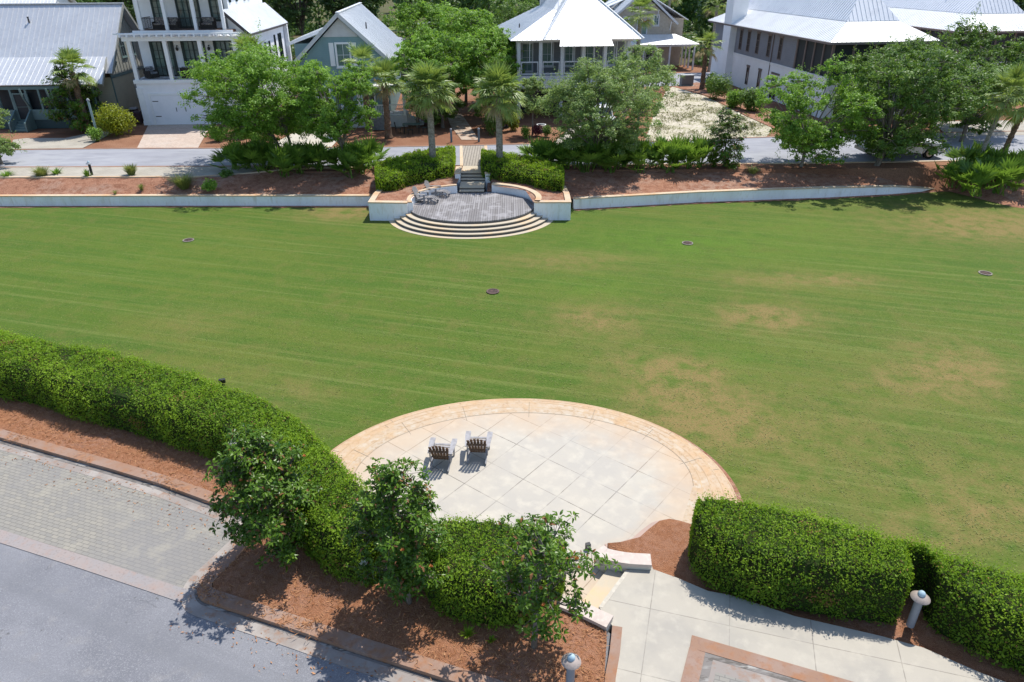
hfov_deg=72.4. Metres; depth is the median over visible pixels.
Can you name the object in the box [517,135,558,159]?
saw palmetto
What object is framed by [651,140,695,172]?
saw palmetto
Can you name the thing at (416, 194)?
adirondack chair
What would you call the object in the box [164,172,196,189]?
ornamental grass
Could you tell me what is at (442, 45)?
oak tree
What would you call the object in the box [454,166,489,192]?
entry steps
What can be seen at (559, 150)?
saw palmetto
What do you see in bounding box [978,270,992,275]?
drain cover
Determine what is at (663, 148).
saw palmetto
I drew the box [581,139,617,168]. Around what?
saw palmetto
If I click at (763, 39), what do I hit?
long house
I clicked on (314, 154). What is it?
saw palmetto
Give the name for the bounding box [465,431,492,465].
adirondack chair
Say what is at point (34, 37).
grey cottage
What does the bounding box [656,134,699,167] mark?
saw palmetto
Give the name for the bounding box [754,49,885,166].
oak tree
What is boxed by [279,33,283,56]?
window
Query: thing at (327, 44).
blue cottage
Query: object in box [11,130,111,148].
driveway
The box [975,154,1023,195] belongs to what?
saw palmetto
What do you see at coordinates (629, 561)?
seat wall
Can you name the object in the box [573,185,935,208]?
retaining wall
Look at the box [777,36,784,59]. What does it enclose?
window
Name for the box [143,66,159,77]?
wicker armchair
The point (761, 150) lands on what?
road
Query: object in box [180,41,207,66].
door
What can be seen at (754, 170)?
ornamental grass
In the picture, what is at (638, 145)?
saw palmetto
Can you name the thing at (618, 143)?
saw palmetto
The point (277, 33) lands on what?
window
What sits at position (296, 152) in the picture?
saw palmetto
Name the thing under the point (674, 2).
palm tree
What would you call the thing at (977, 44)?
oak tree
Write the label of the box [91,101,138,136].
yellow shrub
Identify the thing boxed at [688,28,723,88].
palm tree
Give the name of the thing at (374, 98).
door
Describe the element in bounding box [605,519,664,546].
pocket kerb
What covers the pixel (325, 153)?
saw palmetto
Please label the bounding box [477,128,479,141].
path post
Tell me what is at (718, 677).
bay
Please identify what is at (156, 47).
door
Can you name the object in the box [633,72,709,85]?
side street
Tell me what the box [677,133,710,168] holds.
saw palmetto
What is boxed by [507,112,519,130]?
green shrub
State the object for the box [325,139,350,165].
saw palmetto
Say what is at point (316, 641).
gutter
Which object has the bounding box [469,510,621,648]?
magnolia tree
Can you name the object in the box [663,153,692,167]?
saw palmetto
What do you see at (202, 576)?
leaf litter
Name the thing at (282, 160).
saw palmetto
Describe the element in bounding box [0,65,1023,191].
ground
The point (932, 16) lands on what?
roofed house
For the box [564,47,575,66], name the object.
window
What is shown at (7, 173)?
ornamental grass
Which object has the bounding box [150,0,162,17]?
window
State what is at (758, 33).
window
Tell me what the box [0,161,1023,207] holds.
mulch bank
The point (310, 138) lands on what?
driveway
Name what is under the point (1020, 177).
saw palmetto
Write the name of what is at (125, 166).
road edging
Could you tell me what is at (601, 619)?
seat wall
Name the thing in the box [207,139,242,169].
saw palmetto
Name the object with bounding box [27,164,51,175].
ornamental grass
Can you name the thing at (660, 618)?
walkway
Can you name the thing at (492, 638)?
weed
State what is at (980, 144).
saw palmetto
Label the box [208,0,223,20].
window
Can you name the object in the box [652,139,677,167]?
saw palmetto
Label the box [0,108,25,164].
oak tree
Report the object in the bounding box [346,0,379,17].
pine tree
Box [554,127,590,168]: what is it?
saw palmetto
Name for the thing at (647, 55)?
door
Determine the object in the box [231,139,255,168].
saw palmetto
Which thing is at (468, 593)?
hedge
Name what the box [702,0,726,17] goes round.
pine tree
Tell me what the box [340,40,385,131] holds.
palm tree
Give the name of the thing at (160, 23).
wicker sofa
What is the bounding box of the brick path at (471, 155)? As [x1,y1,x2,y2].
[463,146,483,165]
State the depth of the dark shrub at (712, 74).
77.95 m
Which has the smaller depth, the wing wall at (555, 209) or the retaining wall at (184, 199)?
the wing wall at (555, 209)
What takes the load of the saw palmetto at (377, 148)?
on the mulch bank
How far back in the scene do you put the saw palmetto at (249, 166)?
48.63 m
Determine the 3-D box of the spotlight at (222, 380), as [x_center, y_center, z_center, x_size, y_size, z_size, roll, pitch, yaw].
[-10.743,1.524,25.943,0.240,0.250,0.140,-9,29,-15]
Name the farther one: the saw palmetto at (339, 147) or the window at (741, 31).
the window at (741, 31)
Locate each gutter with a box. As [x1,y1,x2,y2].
[0,440,242,569]
[0,444,432,681]
[194,584,442,681]
[699,657,712,681]
[699,657,787,681]
[704,652,803,681]
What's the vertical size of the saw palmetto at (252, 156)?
2.462 m
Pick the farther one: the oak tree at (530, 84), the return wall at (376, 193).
the oak tree at (530, 84)
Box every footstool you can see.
[426,195,438,203]
[438,189,449,197]
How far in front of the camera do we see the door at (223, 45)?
63.01 m
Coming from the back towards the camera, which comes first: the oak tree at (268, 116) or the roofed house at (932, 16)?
the roofed house at (932, 16)
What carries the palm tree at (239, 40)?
on the ground at (922, 174)
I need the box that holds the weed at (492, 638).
[486,635,496,642]
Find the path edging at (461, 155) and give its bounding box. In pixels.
[460,146,462,165]
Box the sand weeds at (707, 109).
[645,91,772,140]
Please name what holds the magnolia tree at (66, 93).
on the ground at (922, 174)
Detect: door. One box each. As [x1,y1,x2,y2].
[11,93,28,120]
[147,93,210,124]
[148,41,179,75]
[174,0,201,27]
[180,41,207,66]
[212,40,232,74]
[361,92,376,110]
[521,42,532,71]
[645,47,652,59]
[768,72,779,100]
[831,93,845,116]
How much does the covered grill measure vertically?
1.451 m
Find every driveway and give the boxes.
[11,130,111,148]
[137,124,210,147]
[279,130,341,146]
[556,124,614,142]
[934,120,1023,136]
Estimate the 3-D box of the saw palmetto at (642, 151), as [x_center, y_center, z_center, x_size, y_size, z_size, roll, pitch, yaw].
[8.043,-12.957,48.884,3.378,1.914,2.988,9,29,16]
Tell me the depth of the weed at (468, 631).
15.36 m
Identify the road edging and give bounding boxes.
[0,165,266,166]
[14,130,1023,149]
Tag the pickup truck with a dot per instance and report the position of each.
(925, 154)
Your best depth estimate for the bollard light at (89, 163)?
47.75 m
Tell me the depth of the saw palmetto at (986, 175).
45.10 m
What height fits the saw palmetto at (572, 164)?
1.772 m
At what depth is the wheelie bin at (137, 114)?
63.52 m
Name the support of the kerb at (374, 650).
on the road at (61, 622)
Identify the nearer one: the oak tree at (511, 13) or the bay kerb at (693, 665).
the bay kerb at (693, 665)
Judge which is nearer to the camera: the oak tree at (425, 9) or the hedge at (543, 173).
the hedge at (543, 173)
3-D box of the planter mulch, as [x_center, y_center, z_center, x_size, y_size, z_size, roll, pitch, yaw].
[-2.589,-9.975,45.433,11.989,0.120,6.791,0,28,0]
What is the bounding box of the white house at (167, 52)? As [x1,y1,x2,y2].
[113,0,296,124]
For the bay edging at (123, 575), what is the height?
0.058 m
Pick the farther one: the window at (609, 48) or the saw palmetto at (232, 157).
the window at (609, 48)
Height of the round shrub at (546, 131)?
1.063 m
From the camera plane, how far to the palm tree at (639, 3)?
72.54 m
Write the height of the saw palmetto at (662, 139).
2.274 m
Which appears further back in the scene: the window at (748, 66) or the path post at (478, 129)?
the window at (748, 66)
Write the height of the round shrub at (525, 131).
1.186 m
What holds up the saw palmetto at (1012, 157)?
on the mulch bank
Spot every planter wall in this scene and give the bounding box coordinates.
[407,184,456,212]
[492,182,541,203]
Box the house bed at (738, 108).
[673,82,776,127]
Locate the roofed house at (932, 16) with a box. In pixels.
[882,0,1023,94]
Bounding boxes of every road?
[0,133,1023,165]
[0,543,610,681]
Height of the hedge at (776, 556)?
2.096 m
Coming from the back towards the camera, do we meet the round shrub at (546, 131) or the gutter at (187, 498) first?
the round shrub at (546, 131)
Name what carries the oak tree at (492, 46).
on the ground at (922, 174)
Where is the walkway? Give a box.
[599,568,1004,681]
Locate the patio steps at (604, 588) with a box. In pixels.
[583,569,629,608]
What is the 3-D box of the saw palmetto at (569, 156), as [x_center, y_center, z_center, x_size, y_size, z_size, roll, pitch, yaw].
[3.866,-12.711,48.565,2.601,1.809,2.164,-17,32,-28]
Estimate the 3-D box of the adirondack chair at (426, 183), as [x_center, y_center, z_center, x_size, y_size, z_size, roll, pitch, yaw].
[-5.186,-9.872,45.257,0.978,0.972,0.840,8,29,15]
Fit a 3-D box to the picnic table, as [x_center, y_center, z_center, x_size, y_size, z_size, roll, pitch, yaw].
[-8.572,-18.143,59.713,1.500,0.750,0.900,-3,28,-5]
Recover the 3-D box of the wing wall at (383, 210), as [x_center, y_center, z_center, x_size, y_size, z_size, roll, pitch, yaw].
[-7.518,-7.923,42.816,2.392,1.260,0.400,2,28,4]
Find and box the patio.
[353,413,692,600]
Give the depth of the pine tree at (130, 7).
93.08 m
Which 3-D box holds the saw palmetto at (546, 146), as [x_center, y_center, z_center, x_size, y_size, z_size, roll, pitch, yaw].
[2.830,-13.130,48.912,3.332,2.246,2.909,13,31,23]
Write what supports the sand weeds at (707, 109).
on the sand lot
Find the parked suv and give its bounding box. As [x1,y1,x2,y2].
[593,102,615,127]
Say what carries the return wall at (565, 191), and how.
on the ground at (922, 174)
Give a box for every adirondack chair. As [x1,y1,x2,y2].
[412,186,428,203]
[424,180,440,195]
[427,437,456,472]
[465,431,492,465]
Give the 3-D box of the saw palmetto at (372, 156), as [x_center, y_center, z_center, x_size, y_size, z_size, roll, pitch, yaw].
[-10.222,-13.042,48.702,3.905,2.417,3.455,-14,31,-24]
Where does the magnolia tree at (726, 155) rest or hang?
on the mulch bank
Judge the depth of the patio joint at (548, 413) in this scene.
23.15 m
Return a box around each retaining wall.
[0,194,372,205]
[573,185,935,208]
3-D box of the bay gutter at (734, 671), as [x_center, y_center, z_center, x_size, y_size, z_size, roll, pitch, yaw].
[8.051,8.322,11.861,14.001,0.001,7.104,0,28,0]
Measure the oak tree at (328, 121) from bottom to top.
7.619 m
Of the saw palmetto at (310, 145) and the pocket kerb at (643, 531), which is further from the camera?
the saw palmetto at (310, 145)
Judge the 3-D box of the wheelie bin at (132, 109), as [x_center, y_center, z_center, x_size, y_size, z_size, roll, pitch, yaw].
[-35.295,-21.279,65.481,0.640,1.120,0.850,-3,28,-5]
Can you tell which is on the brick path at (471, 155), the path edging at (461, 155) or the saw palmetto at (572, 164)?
the path edging at (461, 155)
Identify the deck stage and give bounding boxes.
[389,192,552,238]
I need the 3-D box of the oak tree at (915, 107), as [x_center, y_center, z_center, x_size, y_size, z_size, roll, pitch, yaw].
[27.030,-16.208,48.258,8.792,8.743,9.539,-10,29,-17]
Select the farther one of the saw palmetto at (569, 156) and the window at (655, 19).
the window at (655, 19)
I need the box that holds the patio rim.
[340,402,713,523]
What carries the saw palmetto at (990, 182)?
on the mulch bank
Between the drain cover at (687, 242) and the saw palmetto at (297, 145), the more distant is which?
the saw palmetto at (297, 145)
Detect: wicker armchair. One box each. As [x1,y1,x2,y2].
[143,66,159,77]
[168,17,180,28]
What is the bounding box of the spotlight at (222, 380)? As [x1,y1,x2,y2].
[218,378,225,384]
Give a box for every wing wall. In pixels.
[368,200,407,220]
[534,200,570,219]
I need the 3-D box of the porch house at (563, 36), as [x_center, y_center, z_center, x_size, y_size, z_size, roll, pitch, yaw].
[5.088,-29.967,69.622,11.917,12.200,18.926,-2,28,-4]
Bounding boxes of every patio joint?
[330,399,736,502]
[333,407,716,469]
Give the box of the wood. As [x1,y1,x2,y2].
[75,0,1023,68]
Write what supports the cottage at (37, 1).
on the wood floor
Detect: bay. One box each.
[0,450,231,587]
[714,672,746,681]
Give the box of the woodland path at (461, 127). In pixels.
[448,114,477,139]
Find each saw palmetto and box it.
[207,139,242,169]
[209,142,250,170]
[226,149,256,168]
[229,136,280,172]
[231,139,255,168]
[238,139,276,168]
[243,138,276,169]
[256,143,296,177]
[272,146,313,173]
[278,138,306,169]
[294,140,331,168]
[299,146,316,168]
[300,140,332,171]
[305,150,329,168]
[323,146,339,170]
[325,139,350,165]
[327,144,351,169]
[328,149,373,178]
[337,134,393,169]
[340,139,390,167]
[345,149,380,173]
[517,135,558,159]
[519,136,557,160]
[527,138,568,162]
[537,144,565,158]
[552,141,574,167]
[553,147,578,169]
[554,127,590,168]
[562,137,604,172]
[569,147,583,168]
[577,141,612,167]
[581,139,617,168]
[597,140,631,172]
[610,136,642,166]
[618,147,659,172]
[621,145,647,166]
[625,139,665,168]
[628,146,649,167]
[641,137,674,168]
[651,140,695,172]
[652,136,681,167]
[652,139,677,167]
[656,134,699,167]
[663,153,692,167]
[676,143,710,167]
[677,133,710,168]
[686,131,722,167]
[687,136,720,166]
[934,156,967,187]
[942,140,990,169]
[944,156,992,191]
[957,151,1000,164]
[958,140,1009,158]
[959,160,1001,196]
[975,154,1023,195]
[978,155,1008,187]
[979,141,1011,161]
[993,162,1023,191]
[1003,153,1022,174]
[1006,147,1023,159]
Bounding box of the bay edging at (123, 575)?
[0,529,191,602]
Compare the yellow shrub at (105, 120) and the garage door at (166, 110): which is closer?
the yellow shrub at (105, 120)
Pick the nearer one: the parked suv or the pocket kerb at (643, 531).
the pocket kerb at (643, 531)
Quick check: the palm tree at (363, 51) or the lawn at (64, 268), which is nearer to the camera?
the lawn at (64, 268)
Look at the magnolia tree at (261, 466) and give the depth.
16.07 m
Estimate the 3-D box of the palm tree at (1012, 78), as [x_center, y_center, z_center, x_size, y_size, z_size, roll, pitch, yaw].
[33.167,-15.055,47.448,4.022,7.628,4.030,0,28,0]
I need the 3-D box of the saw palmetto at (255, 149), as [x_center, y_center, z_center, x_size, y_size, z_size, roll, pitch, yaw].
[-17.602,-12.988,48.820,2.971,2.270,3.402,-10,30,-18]
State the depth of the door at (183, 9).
62.20 m
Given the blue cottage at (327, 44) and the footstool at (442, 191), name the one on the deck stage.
the footstool at (442, 191)
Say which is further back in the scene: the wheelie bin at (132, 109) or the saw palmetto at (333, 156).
the wheelie bin at (132, 109)
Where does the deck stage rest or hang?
on the lawn at (64, 268)
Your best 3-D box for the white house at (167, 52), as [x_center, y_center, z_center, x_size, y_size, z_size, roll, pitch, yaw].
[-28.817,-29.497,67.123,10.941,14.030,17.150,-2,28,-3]
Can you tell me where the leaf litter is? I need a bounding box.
[3,447,414,681]
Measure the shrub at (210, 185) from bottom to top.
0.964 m
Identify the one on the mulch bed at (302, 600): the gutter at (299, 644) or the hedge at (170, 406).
the hedge at (170, 406)
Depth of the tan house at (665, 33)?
95.58 m
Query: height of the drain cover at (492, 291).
0.032 m
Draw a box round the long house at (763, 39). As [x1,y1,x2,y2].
[708,0,940,117]
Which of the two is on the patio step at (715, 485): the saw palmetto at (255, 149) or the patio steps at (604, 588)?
the patio steps at (604, 588)
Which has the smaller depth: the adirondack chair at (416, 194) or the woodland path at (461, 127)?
the adirondack chair at (416, 194)
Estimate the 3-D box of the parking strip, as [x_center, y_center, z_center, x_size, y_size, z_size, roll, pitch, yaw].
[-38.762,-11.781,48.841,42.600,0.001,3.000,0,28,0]
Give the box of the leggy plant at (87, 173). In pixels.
[82,168,91,176]
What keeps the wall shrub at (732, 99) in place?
on the house bed at (738, 108)
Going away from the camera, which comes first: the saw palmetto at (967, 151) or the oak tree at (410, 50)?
the saw palmetto at (967, 151)
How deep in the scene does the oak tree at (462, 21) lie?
67.31 m
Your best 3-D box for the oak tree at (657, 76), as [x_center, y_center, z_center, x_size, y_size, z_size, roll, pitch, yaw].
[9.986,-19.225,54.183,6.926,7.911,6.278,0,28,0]
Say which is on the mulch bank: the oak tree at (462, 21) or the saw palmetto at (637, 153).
the saw palmetto at (637, 153)
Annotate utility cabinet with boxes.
[678,74,694,85]
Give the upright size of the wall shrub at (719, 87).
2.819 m
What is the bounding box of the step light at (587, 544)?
[585,542,590,550]
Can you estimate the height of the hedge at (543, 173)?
1.699 m
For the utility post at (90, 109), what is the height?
3.200 m
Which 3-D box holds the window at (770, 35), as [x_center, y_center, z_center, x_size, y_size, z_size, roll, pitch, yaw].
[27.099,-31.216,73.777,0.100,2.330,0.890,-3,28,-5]
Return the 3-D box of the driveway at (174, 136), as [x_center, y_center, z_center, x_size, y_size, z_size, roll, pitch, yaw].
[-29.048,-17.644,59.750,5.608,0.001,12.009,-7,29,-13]
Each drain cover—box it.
[183,238,193,241]
[486,288,498,293]
[682,241,692,244]
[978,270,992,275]
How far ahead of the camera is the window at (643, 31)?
95.66 m
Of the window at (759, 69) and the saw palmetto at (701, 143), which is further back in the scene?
the window at (759, 69)
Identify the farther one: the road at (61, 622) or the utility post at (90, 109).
the utility post at (90, 109)
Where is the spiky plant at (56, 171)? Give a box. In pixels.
[49,166,63,174]
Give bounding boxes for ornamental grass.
[0,169,14,175]
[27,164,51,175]
[121,163,137,175]
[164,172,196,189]
[744,165,760,173]
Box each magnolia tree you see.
[39,64,111,132]
[202,423,323,571]
[341,457,454,605]
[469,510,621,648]
[704,105,754,168]
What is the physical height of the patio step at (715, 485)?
0.340 m
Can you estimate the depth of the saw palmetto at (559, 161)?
48.41 m
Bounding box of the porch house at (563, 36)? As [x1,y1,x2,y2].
[498,0,643,119]
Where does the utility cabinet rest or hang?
on the house bed at (738, 108)
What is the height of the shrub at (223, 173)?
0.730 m
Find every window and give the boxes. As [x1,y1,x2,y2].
[119,37,127,57]
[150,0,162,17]
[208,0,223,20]
[273,35,278,57]
[277,33,281,58]
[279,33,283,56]
[334,42,351,68]
[542,42,553,67]
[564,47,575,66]
[581,46,593,66]
[602,41,615,66]
[636,20,647,34]
[652,14,659,26]
[738,28,743,49]
[744,65,749,84]
[746,30,751,51]
[754,31,760,53]
[756,68,761,86]
[766,34,772,56]
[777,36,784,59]
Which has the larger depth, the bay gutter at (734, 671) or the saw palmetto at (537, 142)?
the saw palmetto at (537, 142)
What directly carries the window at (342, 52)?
in the blue cottage at (327, 44)
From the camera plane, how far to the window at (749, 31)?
78.55 m
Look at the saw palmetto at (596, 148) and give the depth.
47.96 m
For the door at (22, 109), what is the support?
in the grey cottage at (34, 37)
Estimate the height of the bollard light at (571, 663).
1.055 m
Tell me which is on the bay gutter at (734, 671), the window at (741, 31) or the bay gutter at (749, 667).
the bay gutter at (749, 667)
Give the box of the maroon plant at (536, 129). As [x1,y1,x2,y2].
[531,122,543,135]
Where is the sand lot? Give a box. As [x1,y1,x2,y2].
[645,87,770,140]
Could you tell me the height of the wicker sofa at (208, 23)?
0.930 m
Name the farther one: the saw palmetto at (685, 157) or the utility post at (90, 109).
the utility post at (90, 109)
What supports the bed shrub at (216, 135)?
on the ground at (922, 174)
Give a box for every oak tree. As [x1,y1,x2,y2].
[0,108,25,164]
[177,20,335,147]
[278,59,381,170]
[381,32,449,127]
[382,0,454,55]
[395,17,482,97]
[411,0,507,105]
[418,65,465,127]
[447,15,524,93]
[465,74,521,126]
[489,0,539,64]
[520,73,550,134]
[525,41,670,166]
[602,40,682,140]
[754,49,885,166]
[824,37,995,165]
[840,30,951,121]
[924,1,1023,128]
[933,50,1023,141]
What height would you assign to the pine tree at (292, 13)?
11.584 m
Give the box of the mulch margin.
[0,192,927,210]
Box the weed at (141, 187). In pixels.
[136,183,145,190]
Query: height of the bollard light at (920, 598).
1.055 m
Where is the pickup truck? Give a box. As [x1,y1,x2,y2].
[854,138,945,158]
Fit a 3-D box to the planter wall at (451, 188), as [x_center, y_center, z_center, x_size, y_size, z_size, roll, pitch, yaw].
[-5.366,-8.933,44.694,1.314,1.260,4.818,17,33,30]
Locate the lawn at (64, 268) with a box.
[0,192,1023,578]
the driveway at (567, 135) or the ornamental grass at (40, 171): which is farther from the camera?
the driveway at (567, 135)
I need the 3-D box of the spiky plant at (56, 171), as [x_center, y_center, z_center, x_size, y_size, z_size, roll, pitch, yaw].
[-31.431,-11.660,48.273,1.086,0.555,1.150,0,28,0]
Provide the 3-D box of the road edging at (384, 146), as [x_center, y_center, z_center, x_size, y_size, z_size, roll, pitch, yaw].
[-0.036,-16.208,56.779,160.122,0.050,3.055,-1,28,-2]
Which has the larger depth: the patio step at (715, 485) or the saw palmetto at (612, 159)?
the saw palmetto at (612, 159)
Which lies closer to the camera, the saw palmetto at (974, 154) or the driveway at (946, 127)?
the saw palmetto at (974, 154)
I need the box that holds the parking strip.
[0,166,265,175]
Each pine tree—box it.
[103,0,137,23]
[267,0,298,21]
[276,0,316,35]
[319,0,346,23]
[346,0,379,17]
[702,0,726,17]
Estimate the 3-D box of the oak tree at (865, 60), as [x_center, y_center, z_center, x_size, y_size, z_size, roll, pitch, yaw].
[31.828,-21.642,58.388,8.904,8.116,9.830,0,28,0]
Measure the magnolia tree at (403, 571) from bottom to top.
4.302 m
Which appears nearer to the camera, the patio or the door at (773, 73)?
the patio
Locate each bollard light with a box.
[86,161,92,174]
[561,653,580,681]
[906,590,930,627]
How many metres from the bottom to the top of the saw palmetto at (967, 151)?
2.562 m
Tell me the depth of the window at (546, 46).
64.90 m
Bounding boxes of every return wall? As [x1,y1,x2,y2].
[368,189,382,201]
[562,186,570,199]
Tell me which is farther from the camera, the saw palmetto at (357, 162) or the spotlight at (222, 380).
the saw palmetto at (357, 162)
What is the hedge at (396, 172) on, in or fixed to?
on the mulch bank
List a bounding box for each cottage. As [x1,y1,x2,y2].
[0,0,76,2]
[0,3,144,131]
[286,2,423,127]
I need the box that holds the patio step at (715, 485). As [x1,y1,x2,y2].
[336,400,725,499]
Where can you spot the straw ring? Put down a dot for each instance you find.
(735, 489)
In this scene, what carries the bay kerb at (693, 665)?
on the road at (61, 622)
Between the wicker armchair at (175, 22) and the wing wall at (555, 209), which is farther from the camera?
the wicker armchair at (175, 22)
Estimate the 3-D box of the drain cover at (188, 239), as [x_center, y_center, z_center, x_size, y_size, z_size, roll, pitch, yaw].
[-18.468,-5.767,39.936,0.620,0.032,0.616,0,28,0]
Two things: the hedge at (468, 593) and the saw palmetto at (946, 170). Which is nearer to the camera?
the hedge at (468, 593)
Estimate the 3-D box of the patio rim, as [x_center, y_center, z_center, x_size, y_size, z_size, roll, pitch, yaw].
[0.183,4.354,20.505,11.200,0.457,8.720,0,28,0]
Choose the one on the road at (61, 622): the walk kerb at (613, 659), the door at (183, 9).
the walk kerb at (613, 659)
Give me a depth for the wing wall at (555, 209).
42.52 m
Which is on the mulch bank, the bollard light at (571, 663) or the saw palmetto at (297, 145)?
the saw palmetto at (297, 145)
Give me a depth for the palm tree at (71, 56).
57.88 m
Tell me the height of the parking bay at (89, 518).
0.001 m
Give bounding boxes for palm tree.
[46,46,97,132]
[225,30,271,95]
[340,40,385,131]
[361,55,404,138]
[399,59,458,157]
[467,59,528,158]
[624,0,659,90]
[659,0,681,13]
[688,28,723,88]
[703,0,726,71]
[974,59,1023,152]
[995,72,1023,152]
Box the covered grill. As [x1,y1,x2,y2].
[371,112,384,129]
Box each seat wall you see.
[559,594,612,633]
[594,545,651,572]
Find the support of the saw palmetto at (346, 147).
on the mulch bank
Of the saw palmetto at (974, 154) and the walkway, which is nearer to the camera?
the walkway
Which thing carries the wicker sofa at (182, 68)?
on the white house at (167, 52)
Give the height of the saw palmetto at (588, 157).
2.355 m
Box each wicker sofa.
[152,17,169,28]
[179,66,195,77]
[199,18,216,27]
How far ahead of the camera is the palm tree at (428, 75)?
46.06 m
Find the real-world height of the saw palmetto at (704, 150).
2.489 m
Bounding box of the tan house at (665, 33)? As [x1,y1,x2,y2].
[605,0,699,70]
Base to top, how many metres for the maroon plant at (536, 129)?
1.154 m
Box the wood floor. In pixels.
[279,0,708,80]
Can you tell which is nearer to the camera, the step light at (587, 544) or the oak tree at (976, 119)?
the step light at (587, 544)
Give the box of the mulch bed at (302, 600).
[0,396,606,681]
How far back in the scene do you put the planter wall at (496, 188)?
45.47 m
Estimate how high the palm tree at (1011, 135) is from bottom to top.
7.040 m
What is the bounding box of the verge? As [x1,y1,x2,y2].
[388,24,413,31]
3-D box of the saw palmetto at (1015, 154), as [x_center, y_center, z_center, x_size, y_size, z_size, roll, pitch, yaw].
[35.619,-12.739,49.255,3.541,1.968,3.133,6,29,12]
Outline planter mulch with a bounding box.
[376,174,564,200]
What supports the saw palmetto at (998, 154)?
on the mulch bank
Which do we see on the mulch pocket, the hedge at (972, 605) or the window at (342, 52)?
the hedge at (972, 605)
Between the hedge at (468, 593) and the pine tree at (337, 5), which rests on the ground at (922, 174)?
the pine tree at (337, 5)
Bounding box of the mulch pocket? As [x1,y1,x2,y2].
[607,519,1023,681]
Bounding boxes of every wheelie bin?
[129,107,138,119]
[132,110,143,123]
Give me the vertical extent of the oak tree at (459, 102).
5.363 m
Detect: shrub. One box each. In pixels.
[85,124,103,141]
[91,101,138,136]
[201,178,217,191]
[208,124,225,141]
[218,169,234,178]
[482,109,502,135]
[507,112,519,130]
[521,125,530,138]
[542,125,552,136]
[705,71,716,87]
[705,72,733,99]
[725,89,742,107]
[737,84,769,111]
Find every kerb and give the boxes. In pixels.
[0,429,504,681]
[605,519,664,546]
[605,625,621,681]
[681,647,704,681]
[690,635,852,681]
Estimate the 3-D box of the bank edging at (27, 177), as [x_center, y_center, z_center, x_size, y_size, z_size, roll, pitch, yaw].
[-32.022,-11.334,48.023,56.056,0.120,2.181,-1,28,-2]
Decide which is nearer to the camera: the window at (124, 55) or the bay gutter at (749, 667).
the bay gutter at (749, 667)
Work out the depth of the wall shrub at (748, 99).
67.56 m
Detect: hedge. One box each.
[0,325,396,587]
[374,143,455,190]
[412,511,567,630]
[480,147,564,191]
[687,488,914,625]
[894,529,1023,675]
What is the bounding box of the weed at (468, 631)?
[460,625,474,638]
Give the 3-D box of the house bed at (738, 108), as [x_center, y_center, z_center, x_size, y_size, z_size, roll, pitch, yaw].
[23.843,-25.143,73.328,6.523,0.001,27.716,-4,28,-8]
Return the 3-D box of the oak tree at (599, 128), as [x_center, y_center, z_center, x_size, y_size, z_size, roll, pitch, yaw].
[6.221,-15.805,47.695,9.531,8.594,9.502,-12,30,-21]
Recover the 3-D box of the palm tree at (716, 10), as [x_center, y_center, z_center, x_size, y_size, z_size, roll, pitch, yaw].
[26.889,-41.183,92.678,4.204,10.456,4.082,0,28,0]
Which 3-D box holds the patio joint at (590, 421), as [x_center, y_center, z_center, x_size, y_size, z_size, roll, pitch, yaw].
[0.309,2.908,22.981,11.990,0.241,4.031,0,28,0]
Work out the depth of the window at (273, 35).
70.83 m
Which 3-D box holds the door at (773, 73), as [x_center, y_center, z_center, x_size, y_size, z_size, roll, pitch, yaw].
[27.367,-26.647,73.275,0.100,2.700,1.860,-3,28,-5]
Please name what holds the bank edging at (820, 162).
on the mulch bank
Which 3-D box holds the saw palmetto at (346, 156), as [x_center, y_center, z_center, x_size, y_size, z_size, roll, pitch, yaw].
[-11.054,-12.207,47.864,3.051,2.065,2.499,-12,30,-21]
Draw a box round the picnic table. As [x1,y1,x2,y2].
[402,123,419,133]
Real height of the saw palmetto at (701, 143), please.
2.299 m
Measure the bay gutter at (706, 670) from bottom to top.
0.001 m
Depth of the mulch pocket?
15.99 m
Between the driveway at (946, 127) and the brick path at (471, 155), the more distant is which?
the driveway at (946, 127)
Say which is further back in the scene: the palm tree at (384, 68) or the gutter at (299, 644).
the palm tree at (384, 68)
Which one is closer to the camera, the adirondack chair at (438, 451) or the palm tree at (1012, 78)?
the adirondack chair at (438, 451)
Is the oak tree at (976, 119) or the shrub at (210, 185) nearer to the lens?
the shrub at (210, 185)
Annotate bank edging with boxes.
[0,166,374,178]
[578,160,955,164]
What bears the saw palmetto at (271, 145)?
on the mulch bank
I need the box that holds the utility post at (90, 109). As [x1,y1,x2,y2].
[86,98,96,128]
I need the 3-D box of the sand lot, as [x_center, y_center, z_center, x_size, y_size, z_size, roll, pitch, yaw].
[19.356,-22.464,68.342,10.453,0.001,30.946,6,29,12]
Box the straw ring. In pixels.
[331,420,742,501]
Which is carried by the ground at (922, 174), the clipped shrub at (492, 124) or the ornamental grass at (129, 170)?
the clipped shrub at (492, 124)
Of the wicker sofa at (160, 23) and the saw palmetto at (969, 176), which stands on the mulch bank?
the saw palmetto at (969, 176)

